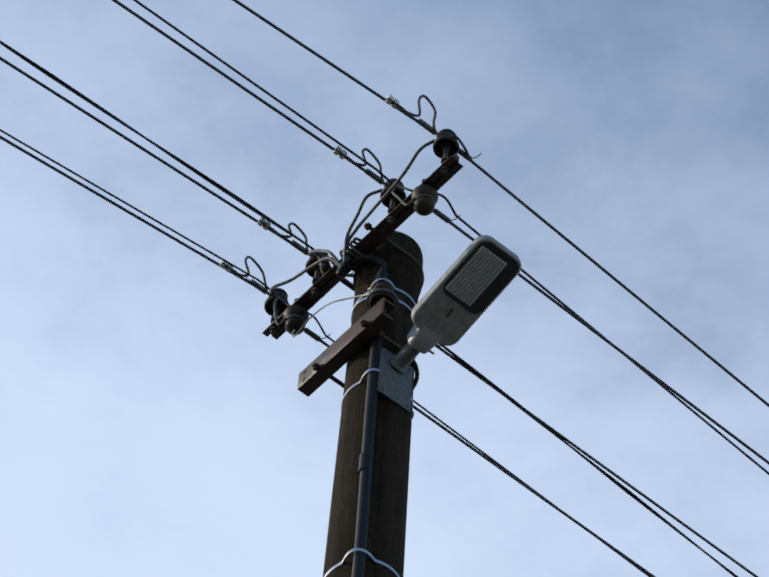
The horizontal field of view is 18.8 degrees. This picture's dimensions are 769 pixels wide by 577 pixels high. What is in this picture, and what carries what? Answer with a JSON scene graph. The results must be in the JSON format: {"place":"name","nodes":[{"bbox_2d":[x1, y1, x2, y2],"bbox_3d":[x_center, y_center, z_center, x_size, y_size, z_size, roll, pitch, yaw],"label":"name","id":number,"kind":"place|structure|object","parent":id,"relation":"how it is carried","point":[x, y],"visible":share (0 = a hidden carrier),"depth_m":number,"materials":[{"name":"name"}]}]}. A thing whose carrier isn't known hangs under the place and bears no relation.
{"place":"outdoors","nodes":[
{"label":"outdoors","id":0,"kind":"place"},
{"bbox_2d":[0,0,768,576],"label":"sky","id":1,"kind":"structure","parent":0,"point":[151,426],"materials":[{"name":"blue"}]},
{"label":"ground","id":2,"kind":"structure","parent":0,"visible":0},
{"bbox_2d":[323,231,422,576],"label":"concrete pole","id":3,"kind":"object","parent":2,"relation":"on","point":[388,500],"visible":0.73,"depth_m":6.66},
{"bbox_2d":[297,282,418,396],"bbox_3d":[-0.035,0.202,7.128,0.295,0.196,0.415,35,-59,-21],"label":"cross arm","id":4,"kind":"object","parent":3,"relation":"attached to","point":[356,337],"visible":0.83,"depth_m":7.03},
{"bbox_2d":[262,129,462,339],"bbox_3d":[0.003,-0.088,7.458,0.309,0.298,0.942,35,-59,-21],"label":"cross arm","id":5,"kind":"object","parent":3,"relation":"attached to","point":[446,148],"visible":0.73,"depth_m":7.38},
{"bbox_2d":[0,0,768,576],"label":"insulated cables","id":6,"kind":"object","parent":5,"relation":"attached to","point":[342,270],"visible":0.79,"depth_m":7.44,"materials":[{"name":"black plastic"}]},
{"bbox_2d":[0,0,768,576],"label":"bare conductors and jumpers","id":7,"kind":"object","parent":6,"relation":"attached to","point":[340,154],"visible":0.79,"depth_m":7.42,"materials":[{"name":"metal"}]},
{"bbox_2d":[349,254,387,576],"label":"cable conduit","id":8,"kind":"object","parent":3,"relation":"attached to","point":[364,496],"visible":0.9,"depth_m":6.58,"materials":[{"name":"black plastic"}]},
{"bbox_2d":[324,278,415,576],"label":"metal straps","id":9,"kind":"object","parent":3,"relation":"attached to","point":[361,549],"visible":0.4,"depth_m":6.89,"materials":[{"name":"silver metal"}]},
{"bbox_2d":[377,235,520,413],"bbox_3d":[0.184,0.106,6.822,0.170,0.302,0.507,35,-59,-21],"label":"street lantern","id":10,"kind":"object","parent":3,"relation":"attached to","point":[465,291],"visible":1,"depth_m":6.84,"materials":[{"name":"grey metal"}]}
]}

